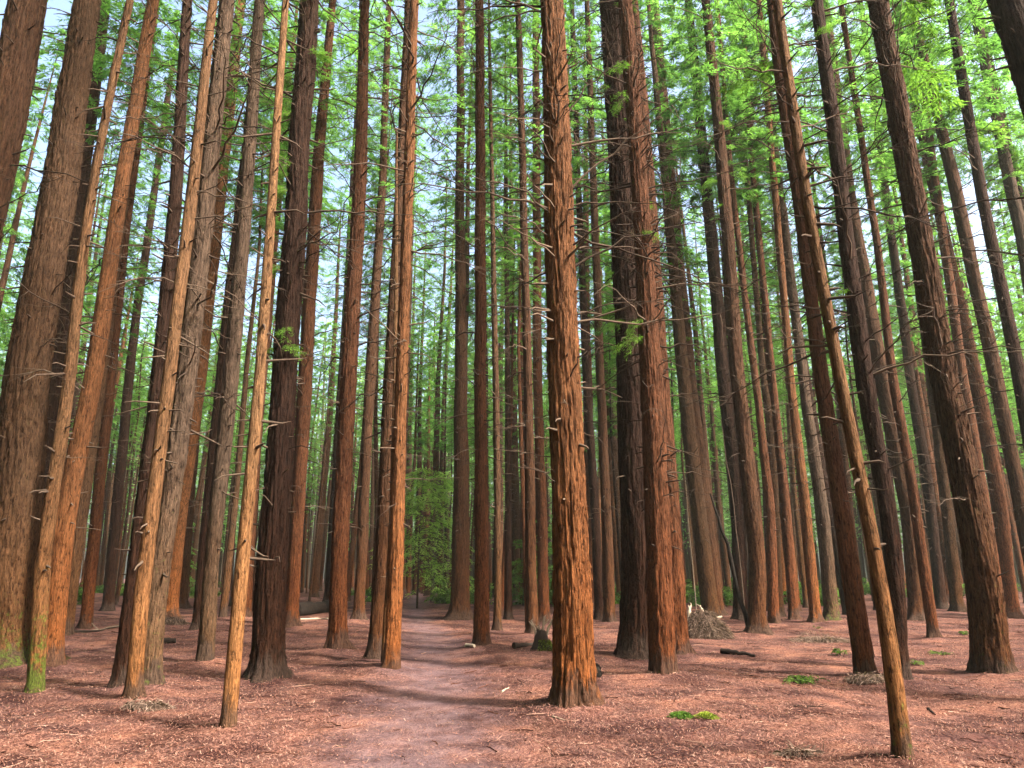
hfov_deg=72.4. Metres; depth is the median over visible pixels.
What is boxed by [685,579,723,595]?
shrub
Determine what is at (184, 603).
redwood tree
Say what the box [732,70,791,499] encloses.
redwood tree
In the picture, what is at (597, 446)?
slender tree
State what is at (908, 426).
slender tree
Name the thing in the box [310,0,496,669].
redwood tree
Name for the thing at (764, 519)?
redwood tree
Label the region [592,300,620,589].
slender tree
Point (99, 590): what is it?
shrub
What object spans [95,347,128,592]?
redwood tree
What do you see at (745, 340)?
redwood tree
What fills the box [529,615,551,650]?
tree stump
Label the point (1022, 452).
redwood tree
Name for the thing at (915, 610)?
redwood tree
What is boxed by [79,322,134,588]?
slender tree
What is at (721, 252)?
slender tree
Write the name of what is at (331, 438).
redwood tree
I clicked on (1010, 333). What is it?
redwood tree
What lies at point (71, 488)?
redwood tree
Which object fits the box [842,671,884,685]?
needle mound
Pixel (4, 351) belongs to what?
slender tree
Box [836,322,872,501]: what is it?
redwood tree
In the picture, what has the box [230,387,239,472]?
slender tree
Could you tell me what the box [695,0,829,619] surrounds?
redwood tree
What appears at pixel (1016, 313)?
slender tree
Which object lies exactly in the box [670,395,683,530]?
redwood tree
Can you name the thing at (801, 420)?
slender tree
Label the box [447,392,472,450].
slender tree
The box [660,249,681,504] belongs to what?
slender tree
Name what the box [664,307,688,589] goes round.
redwood tree
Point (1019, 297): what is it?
redwood tree
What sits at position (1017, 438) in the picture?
redwood tree
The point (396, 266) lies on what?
dead pole
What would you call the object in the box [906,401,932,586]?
redwood tree
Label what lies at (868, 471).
redwood tree
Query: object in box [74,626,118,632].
fallen branch
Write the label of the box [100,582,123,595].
shrub
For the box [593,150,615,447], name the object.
redwood tree
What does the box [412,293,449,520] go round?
redwood tree
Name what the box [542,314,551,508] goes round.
slender tree
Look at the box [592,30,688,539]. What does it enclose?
redwood tree
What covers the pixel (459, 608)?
redwood tree
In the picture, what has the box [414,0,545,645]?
redwood tree
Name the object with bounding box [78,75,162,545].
redwood tree
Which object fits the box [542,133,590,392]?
slender tree
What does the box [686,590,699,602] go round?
shrub
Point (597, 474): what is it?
redwood tree
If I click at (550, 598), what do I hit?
shrub
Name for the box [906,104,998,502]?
redwood tree
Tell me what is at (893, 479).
redwood tree
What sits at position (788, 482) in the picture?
slender tree
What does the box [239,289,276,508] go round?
redwood tree
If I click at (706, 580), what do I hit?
redwood tree
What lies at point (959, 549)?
redwood tree
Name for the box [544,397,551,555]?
slender tree
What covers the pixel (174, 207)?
redwood tree
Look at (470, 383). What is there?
redwood tree
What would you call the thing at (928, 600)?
redwood tree
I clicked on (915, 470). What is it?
slender tree
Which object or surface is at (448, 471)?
slender tree
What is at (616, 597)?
shrub
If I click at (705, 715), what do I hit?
moss clump
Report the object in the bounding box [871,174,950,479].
redwood tree
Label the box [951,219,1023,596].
redwood tree
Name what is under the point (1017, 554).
redwood tree
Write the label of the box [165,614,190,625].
needle mound
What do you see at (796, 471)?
redwood tree
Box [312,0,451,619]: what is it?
redwood tree
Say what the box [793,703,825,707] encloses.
fallen branch
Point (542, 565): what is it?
redwood tree
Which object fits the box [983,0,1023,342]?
redwood tree
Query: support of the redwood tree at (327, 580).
on the ground
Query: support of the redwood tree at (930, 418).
on the ground
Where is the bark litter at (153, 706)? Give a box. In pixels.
[118,696,175,712]
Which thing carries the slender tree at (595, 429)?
on the ground
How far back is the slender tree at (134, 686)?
10.17 m
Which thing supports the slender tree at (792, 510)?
on the ground
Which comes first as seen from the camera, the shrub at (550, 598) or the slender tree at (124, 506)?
the shrub at (550, 598)
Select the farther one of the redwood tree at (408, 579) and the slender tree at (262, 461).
the redwood tree at (408, 579)
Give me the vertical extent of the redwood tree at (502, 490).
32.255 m
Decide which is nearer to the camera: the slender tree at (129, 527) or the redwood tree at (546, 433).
the slender tree at (129, 527)
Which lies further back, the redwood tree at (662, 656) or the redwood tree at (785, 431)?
the redwood tree at (785, 431)
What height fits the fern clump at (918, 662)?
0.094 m
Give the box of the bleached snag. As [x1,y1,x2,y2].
[687,602,691,619]
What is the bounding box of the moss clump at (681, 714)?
[667,710,693,719]
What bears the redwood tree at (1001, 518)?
on the ground
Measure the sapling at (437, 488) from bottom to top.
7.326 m
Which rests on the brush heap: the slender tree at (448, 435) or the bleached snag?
the bleached snag
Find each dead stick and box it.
[685,479,696,609]
[710,493,747,626]
[720,415,744,604]
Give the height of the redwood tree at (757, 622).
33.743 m
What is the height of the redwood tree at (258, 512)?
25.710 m
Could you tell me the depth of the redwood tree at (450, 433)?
82.76 m
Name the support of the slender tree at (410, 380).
on the ground
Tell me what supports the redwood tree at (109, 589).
on the ground
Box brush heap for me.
[687,604,736,639]
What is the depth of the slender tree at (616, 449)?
49.24 m
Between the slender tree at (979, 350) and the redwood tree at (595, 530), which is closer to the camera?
the redwood tree at (595, 530)
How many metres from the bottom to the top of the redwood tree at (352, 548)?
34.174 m
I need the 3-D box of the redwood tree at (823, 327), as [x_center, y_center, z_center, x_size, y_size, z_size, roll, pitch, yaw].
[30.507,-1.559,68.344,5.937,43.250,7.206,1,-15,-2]
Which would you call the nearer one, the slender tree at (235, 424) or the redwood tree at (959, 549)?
the slender tree at (235, 424)
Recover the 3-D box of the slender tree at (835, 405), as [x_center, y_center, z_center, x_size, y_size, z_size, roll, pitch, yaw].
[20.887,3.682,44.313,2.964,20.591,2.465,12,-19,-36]
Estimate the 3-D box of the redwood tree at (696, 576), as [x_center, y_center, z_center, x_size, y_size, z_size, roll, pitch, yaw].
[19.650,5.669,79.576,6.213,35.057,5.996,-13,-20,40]
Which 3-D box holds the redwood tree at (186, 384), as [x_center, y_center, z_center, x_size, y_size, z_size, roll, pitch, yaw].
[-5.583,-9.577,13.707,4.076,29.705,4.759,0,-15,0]
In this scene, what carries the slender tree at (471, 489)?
on the ground
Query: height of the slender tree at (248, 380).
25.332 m
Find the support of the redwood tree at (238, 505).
on the ground
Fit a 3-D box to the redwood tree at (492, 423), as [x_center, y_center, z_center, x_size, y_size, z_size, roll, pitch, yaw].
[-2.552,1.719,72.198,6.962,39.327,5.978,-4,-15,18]
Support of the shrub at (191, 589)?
on the ground
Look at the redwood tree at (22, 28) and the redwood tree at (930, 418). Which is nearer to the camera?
the redwood tree at (22, 28)
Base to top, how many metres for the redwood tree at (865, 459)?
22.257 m
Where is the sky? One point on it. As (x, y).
(51, 19)
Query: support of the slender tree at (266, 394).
on the ground
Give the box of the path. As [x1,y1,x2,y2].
[268,591,553,767]
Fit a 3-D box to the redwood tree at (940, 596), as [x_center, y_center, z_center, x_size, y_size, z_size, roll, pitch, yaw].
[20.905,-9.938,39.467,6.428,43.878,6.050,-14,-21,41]
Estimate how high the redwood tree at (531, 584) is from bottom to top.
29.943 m
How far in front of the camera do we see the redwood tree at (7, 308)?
60.12 m
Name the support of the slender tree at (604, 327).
on the ground
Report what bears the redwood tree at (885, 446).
on the ground
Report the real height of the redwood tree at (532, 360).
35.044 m
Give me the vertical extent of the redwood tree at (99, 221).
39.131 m
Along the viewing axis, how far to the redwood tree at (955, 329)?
30.76 m
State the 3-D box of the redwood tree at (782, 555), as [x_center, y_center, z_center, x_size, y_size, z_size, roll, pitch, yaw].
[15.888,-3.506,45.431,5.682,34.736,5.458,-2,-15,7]
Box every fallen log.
[164,637,175,643]
[299,600,328,615]
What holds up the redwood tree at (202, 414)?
on the ground
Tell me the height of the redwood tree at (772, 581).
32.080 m
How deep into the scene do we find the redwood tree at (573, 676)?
9.92 m
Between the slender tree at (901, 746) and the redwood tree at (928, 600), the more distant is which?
the redwood tree at (928, 600)
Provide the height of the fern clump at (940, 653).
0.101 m
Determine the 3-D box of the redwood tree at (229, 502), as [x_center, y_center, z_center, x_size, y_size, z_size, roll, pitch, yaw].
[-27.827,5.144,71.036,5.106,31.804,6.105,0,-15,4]
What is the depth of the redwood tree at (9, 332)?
55.05 m
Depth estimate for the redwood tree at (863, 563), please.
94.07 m
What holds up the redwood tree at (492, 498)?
on the ground
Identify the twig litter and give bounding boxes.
[768,740,826,758]
[788,626,849,642]
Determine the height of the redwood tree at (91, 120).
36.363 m
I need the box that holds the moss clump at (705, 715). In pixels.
[694,711,719,719]
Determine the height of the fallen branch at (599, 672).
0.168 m
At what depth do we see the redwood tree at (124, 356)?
53.61 m
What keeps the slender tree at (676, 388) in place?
on the ground
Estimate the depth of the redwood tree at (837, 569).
31.78 m
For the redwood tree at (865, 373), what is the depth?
12.60 m
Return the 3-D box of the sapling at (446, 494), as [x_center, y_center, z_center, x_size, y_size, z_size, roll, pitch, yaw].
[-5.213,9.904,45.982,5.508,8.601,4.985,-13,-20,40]
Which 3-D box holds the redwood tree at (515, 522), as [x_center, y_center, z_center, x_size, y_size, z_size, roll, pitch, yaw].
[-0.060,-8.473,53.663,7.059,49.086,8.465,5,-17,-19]
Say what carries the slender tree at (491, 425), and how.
on the ground
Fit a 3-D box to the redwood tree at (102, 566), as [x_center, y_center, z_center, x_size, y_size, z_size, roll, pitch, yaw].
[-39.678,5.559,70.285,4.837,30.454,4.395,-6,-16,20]
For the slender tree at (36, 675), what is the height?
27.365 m
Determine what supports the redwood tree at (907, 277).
on the ground
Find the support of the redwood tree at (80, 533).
on the ground
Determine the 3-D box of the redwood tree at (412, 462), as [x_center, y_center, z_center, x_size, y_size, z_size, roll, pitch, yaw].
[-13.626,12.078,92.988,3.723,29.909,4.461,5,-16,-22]
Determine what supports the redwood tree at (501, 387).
on the ground
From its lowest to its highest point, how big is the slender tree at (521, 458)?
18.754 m
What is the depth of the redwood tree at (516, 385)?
44.00 m
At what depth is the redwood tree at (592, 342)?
39.33 m
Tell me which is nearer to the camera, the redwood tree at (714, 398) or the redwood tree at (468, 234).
the redwood tree at (468, 234)
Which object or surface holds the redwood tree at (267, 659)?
on the ground
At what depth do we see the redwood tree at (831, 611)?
27.05 m
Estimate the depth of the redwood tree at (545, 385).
53.29 m
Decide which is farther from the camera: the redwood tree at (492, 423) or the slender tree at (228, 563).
the redwood tree at (492, 423)
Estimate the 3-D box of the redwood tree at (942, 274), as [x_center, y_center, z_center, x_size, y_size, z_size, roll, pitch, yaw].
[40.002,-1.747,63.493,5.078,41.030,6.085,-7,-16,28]
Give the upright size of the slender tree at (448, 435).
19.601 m
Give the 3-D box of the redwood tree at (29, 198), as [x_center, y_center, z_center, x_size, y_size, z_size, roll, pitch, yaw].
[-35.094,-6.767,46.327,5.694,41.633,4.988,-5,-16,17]
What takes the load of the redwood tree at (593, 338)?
on the ground
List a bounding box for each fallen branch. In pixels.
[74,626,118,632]
[300,618,327,619]
[465,643,475,647]
[512,642,532,648]
[595,663,601,676]
[720,648,754,656]
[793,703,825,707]
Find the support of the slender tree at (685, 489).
on the ground
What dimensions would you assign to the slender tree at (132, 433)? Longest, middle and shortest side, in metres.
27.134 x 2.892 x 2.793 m
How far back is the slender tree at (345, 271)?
33.82 m
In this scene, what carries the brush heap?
on the ground
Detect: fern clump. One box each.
[782,675,829,684]
[831,648,850,654]
[910,659,924,664]
[927,650,951,655]
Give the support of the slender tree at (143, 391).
on the ground
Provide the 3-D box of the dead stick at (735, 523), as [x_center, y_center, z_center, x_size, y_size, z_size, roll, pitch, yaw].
[7.303,4.406,23.109,0.295,6.963,0.072,-7,-17,23]
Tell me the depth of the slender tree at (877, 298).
34.31 m
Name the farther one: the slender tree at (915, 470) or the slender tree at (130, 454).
the slender tree at (915, 470)
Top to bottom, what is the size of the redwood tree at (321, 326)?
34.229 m
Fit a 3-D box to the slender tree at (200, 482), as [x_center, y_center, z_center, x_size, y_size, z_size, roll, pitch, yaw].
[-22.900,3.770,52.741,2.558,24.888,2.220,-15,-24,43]
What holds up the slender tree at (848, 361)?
on the ground
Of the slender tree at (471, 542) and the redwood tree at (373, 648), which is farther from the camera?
the slender tree at (471, 542)
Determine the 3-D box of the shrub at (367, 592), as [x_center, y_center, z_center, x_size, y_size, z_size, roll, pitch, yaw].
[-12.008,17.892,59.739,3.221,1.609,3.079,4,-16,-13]
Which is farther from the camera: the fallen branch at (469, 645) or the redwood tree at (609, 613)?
the redwood tree at (609, 613)
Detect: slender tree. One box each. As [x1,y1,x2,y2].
[0,313,12,389]
[5,179,41,349]
[23,0,171,692]
[76,283,88,377]
[78,201,98,368]
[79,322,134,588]
[81,478,93,575]
[103,364,145,584]
[110,334,149,579]
[114,385,143,559]
[115,313,154,604]
[118,334,154,601]
[120,0,272,698]
[179,0,309,727]
[188,327,220,597]
[194,307,222,514]
[198,339,249,561]
[201,349,212,438]
[209,274,249,378]
[218,58,287,616]
[228,241,281,605]
[229,439,245,592]
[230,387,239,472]
[232,311,258,542]
[247,311,275,482]
[251,0,351,465]
[256,423,267,544]
[284,34,351,523]
[294,335,324,564]
[300,379,315,592]
[305,435,319,592]
[307,385,314,471]
[308,320,339,600]
[311,386,332,543]
[326,127,386,525]
[338,175,391,611]
[345,65,417,525]
[351,379,361,505]
[408,359,418,416]
[425,318,454,592]
[434,393,453,554]
[442,360,470,585]
[446,311,474,418]
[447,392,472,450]
[448,348,473,588]
[456,0,540,630]
[469,362,493,581]
[469,406,473,526]
[488,172,532,615]
[488,322,504,524]
[496,145,546,627]
[529,154,593,401]
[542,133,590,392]
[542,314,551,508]
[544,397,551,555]
[579,341,597,442]
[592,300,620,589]
[592,322,605,545]
[592,360,600,503]
[595,272,620,523]
[606,282,621,535]
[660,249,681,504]
[665,295,682,531]
[669,326,695,591]
[670,301,707,558]
[691,132,767,610]
[701,0,914,758]
[707,435,724,588]
[717,406,728,503]
[739,183,778,417]
[741,326,766,576]
[743,343,766,537]
[748,218,795,547]
[759,125,808,607]
[775,313,799,592]
[775,351,801,591]
[782,267,818,548]
[792,339,819,558]
[793,261,829,528]
[819,134,894,540]
[823,331,859,439]
[826,210,875,609]
[842,224,906,605]
[849,447,872,600]
[876,293,921,511]
[888,282,928,456]
[898,238,961,555]
[900,385,919,490]
[900,389,928,545]
[966,291,994,504]
[990,229,1023,469]
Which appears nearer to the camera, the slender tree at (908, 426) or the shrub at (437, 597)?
the shrub at (437, 597)
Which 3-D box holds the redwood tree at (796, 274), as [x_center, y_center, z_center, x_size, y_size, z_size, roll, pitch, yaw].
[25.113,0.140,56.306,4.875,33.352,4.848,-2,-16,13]
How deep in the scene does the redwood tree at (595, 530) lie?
29.90 m
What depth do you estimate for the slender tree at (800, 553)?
39.55 m
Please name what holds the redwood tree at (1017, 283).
on the ground
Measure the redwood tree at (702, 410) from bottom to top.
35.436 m
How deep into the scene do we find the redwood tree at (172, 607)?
26.79 m
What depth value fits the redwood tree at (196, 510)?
63.05 m
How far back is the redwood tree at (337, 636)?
16.20 m
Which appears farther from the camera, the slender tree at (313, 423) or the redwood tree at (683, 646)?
the slender tree at (313, 423)
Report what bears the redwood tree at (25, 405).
on the ground
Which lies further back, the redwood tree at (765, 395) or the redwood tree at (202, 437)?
the redwood tree at (202, 437)
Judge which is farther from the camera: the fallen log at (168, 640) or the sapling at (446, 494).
the sapling at (446, 494)
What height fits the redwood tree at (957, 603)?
39.602 m
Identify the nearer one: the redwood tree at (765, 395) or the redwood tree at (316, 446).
the redwood tree at (765, 395)
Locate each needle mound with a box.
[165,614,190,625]
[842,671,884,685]
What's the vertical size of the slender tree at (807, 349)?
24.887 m
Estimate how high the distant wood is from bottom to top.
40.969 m
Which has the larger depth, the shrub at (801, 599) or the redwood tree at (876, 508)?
the redwood tree at (876, 508)
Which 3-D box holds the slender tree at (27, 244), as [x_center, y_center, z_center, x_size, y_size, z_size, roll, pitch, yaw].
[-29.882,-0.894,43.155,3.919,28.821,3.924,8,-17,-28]
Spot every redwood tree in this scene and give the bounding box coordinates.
[0,0,125,439]
[0,0,173,668]
[0,0,194,666]
[0,28,66,392]
[0,36,49,284]
[0,124,27,364]
[0,158,32,394]
[0,166,22,385]
[0,219,33,369]
[0,285,18,384]
[1,0,179,505]
[20,0,208,635]
[52,0,297,685]
[54,0,204,628]
[64,112,122,465]
[67,138,150,443]
[69,135,114,434]
[76,247,130,547]
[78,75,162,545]
[84,236,97,363]
[86,228,147,534]
[93,0,246,687]
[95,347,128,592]
[96,239,157,587]
[98,11,192,610]
[99,303,139,585]
[134,229,221,452]
[137,0,289,617]
[139,0,358,661]
[143,372,212,454]
[161,32,258,608]
[164,0,425,682]
[180,0,330,630]
[190,237,238,594]
[195,314,214,496]
[220,294,259,591]
[224,1,347,616]
[227,16,311,603]
[230,360,253,589]
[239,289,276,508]
[242,358,270,467]
[250,0,381,627]
[254,434,267,581]
[266,0,459,648]
[269,134,338,489]
[300,381,319,587]
[302,321,327,591]
[305,187,348,596]
[310,0,398,601]
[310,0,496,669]
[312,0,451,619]
[313,331,340,590]
[316,0,487,659]
[318,373,337,521]
[329,172,412,600]
[349,381,369,588]
[353,307,381,590]
[359,238,408,591]
[361,354,383,587]
[375,0,746,707]
[378,299,416,438]
[380,121,432,433]
[381,68,446,595]
[396,0,527,619]
[406,225,447,594]
[406,229,432,590]
[406,318,433,595]
[407,347,434,592]
[411,144,474,595]
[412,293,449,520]
[412,307,446,495]
[412,393,416,532]
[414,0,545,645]
[418,0,519,519]
[420,333,443,593]
[423,124,504,594]
[424,198,454,592]
[436,0,584,633]
[440,337,474,538]
[441,336,474,514]
[449,230,518,521]
[451,115,531,596]
[451,156,517,600]
[453,0,550,619]
[454,0,589,622]
[469,13,545,600]
[469,351,493,584]
[473,373,493,587]
[488,175,549,587]
[488,375,519,565]
[488,405,504,536]
[489,207,547,603]
[502,0,764,674]
[502,357,519,527]
[504,222,546,462]
[509,0,763,659]
[524,0,617,619]
[532,0,619,621]
[532,26,604,469]
[534,360,551,543]
[543,377,552,572]
[567,0,719,654]
[571,12,614,608]
[577,66,620,541]
[577,150,620,601]
[580,198,675,436]
[582,0,740,618]
[582,225,615,415]
[582,302,601,546]
[591,161,708,444]
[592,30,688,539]
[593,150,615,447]
[638,0,744,615]
[650,0,770,620]
[654,0,796,634]
[659,97,726,605]
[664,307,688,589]
[669,315,710,584]
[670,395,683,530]
[675,207,732,592]
[676,0,822,623]
[688,0,966,673]
[694,274,722,547]
[694,280,727,579]
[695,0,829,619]
[698,330,728,545]
[702,0,855,622]
[703,303,731,551]
[705,2,820,616]
[706,307,728,531]
[711,266,731,539]
[715,0,1023,679]
[715,156,797,603]
[716,1,848,614]
[727,65,811,610]
[728,1,862,620]
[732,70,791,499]
[734,203,763,544]
[737,183,781,575]
[774,275,819,538]
[776,361,802,481]
[777,351,813,542]
[789,241,855,484]
[790,67,877,563]
[791,0,943,620]
[791,0,950,637]
[791,0,1023,673]
[794,356,816,560]
[795,233,841,597]
[817,0,951,608]
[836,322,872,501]
[839,256,883,556]
[839,304,905,588]
[848,2,966,611]
[850,367,884,565]
[852,396,876,521]
[852,488,866,583]
[856,3,1023,618]
[861,0,1023,564]
[861,129,926,538]
[864,85,949,601]
[864,317,915,558]
[867,143,956,603]
[870,0,1007,619]
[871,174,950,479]
[877,0,1023,261]
[879,0,1023,508]
[892,217,965,595]
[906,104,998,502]
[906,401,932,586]
[913,299,964,582]
[922,169,974,336]
[926,0,1023,457]
[933,233,1019,597]
[942,191,1023,603]
[950,0,1023,365]
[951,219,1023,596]
[959,243,1023,466]
[981,227,1023,468]
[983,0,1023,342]
[984,153,1023,381]
[987,134,1023,354]
[991,318,1023,467]
[992,253,1023,451]
[1002,367,1023,478]
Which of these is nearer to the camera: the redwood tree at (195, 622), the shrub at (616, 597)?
the redwood tree at (195, 622)
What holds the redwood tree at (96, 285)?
on the ground
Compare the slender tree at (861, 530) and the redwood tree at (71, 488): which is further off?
the slender tree at (861, 530)
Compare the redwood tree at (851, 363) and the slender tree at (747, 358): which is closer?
the slender tree at (747, 358)
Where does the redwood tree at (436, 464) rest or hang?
on the ground
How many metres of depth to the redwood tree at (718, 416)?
97.46 m
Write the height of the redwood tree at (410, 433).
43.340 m
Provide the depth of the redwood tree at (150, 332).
49.65 m
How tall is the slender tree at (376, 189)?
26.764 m
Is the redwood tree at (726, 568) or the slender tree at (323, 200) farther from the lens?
the redwood tree at (726, 568)
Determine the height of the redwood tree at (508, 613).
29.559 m
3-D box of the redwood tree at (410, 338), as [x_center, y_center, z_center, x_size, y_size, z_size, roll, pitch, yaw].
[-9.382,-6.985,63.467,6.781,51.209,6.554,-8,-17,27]
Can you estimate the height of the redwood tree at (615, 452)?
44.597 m
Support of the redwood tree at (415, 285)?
on the ground
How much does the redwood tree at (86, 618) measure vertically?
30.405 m
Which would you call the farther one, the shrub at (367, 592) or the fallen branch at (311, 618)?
the shrub at (367, 592)
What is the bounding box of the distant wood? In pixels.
[0,281,1021,587]
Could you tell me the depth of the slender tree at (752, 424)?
46.02 m
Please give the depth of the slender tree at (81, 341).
49.58 m
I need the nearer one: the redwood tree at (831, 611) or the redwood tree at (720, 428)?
the redwood tree at (831, 611)
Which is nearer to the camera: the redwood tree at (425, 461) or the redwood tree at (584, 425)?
the redwood tree at (584, 425)
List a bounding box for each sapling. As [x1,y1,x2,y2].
[189,523,196,589]
[365,468,492,608]
[403,471,473,601]
[512,539,551,605]
[518,514,552,594]
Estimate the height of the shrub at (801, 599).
1.844 m
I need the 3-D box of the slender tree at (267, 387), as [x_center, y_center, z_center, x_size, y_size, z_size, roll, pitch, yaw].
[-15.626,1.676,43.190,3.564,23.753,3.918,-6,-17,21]
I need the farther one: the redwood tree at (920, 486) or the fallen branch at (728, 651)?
the redwood tree at (920, 486)
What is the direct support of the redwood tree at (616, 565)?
on the ground
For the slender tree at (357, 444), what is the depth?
67.99 m
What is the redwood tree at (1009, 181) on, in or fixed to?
on the ground
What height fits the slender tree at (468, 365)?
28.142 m
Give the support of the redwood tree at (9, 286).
on the ground
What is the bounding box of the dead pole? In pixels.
[343,129,403,661]
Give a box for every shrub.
[77,588,82,603]
[79,585,103,592]
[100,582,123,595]
[189,582,221,595]
[365,588,370,595]
[424,576,474,603]
[512,584,553,606]
[615,591,620,603]
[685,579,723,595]
[685,583,732,606]
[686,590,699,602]
[783,583,840,605]
[862,576,905,594]
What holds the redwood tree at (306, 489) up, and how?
on the ground
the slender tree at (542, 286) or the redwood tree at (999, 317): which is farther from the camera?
the redwood tree at (999, 317)
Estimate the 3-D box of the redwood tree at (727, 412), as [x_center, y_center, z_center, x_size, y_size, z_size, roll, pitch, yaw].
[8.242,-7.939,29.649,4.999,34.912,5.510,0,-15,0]
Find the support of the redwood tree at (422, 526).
on the ground
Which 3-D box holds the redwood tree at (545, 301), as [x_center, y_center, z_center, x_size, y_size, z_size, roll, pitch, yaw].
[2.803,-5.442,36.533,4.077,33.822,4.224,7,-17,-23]
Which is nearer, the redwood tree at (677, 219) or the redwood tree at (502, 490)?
the redwood tree at (677, 219)
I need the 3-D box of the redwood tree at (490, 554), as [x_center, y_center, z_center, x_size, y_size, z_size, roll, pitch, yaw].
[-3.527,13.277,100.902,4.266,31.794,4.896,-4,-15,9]
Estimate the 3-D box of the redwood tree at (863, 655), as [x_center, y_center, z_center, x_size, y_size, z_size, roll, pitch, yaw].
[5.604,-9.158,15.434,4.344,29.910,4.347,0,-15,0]
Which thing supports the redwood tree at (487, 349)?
on the ground
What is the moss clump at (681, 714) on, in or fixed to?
on the ground
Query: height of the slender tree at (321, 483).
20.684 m
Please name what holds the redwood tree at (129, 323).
on the ground
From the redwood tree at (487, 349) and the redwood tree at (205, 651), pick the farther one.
the redwood tree at (487, 349)
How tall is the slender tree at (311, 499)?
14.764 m
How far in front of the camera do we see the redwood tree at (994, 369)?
26.33 m
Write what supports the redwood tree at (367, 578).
on the ground
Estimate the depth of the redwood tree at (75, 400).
61.48 m
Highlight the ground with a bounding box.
[0,579,1023,767]
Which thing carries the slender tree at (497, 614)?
on the ground
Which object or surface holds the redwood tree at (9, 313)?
on the ground
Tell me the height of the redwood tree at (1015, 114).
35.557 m
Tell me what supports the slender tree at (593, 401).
on the ground
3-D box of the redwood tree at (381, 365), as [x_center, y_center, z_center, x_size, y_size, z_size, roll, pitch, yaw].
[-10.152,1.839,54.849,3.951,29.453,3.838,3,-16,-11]
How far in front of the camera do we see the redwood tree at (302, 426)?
23.59 m
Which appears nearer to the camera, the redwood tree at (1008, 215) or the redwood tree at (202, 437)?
the redwood tree at (1008, 215)
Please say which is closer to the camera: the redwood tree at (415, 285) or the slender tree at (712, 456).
the slender tree at (712, 456)
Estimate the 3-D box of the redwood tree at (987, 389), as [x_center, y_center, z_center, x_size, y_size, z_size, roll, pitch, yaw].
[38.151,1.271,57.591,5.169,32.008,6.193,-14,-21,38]
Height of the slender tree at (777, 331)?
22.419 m
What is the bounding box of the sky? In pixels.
[0,0,1023,578]
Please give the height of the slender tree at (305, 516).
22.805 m
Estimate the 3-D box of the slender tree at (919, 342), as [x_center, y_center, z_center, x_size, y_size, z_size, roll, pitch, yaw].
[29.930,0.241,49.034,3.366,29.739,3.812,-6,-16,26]
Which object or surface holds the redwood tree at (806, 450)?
on the ground
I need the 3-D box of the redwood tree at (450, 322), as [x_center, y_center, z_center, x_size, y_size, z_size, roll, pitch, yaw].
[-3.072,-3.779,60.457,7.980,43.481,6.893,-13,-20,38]
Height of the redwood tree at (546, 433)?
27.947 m
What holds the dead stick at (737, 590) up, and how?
on the ground
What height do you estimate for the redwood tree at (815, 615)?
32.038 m
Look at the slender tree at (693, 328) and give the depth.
39.78 m
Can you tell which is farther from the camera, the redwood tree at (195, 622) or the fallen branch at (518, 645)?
the redwood tree at (195, 622)
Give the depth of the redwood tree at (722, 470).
73.52 m
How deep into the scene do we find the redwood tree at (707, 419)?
93.75 m
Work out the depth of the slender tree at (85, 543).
72.63 m
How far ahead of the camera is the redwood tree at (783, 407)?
67.81 m
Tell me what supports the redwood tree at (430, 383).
on the ground
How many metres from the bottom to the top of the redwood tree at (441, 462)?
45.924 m
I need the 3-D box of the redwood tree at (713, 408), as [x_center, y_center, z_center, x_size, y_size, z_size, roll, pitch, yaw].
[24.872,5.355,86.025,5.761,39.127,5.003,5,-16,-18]
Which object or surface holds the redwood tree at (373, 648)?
on the ground
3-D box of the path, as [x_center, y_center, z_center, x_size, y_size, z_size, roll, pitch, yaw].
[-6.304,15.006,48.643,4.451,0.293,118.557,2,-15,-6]
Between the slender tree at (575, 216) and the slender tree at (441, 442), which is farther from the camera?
the slender tree at (441, 442)
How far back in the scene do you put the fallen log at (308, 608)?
28.42 m
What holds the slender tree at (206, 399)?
on the ground
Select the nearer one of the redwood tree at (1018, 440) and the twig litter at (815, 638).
the twig litter at (815, 638)
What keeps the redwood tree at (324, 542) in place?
on the ground
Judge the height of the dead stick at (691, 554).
6.519 m
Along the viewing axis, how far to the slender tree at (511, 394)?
32.26 m
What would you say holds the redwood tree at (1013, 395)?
on the ground
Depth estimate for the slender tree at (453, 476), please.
66.43 m
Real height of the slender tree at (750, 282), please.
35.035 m
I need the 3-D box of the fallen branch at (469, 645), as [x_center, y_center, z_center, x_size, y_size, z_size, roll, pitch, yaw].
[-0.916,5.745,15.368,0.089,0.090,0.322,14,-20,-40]
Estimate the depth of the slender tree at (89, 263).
42.14 m
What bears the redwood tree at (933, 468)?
on the ground
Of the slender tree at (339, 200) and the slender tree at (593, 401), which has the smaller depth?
the slender tree at (339, 200)
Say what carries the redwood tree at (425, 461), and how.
on the ground
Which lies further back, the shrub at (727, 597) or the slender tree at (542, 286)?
the shrub at (727, 597)
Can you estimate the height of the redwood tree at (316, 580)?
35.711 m
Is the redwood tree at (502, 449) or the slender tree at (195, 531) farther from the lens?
the redwood tree at (502, 449)
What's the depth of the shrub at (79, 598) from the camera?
42.76 m
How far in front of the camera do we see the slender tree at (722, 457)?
63.52 m
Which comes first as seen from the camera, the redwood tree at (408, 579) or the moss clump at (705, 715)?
the moss clump at (705, 715)
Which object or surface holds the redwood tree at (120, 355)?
on the ground
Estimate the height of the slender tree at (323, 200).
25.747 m
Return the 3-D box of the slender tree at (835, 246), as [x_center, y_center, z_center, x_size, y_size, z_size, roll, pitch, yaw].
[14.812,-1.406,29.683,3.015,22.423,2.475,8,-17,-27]
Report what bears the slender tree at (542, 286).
on the ground
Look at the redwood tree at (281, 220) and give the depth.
39.15 m

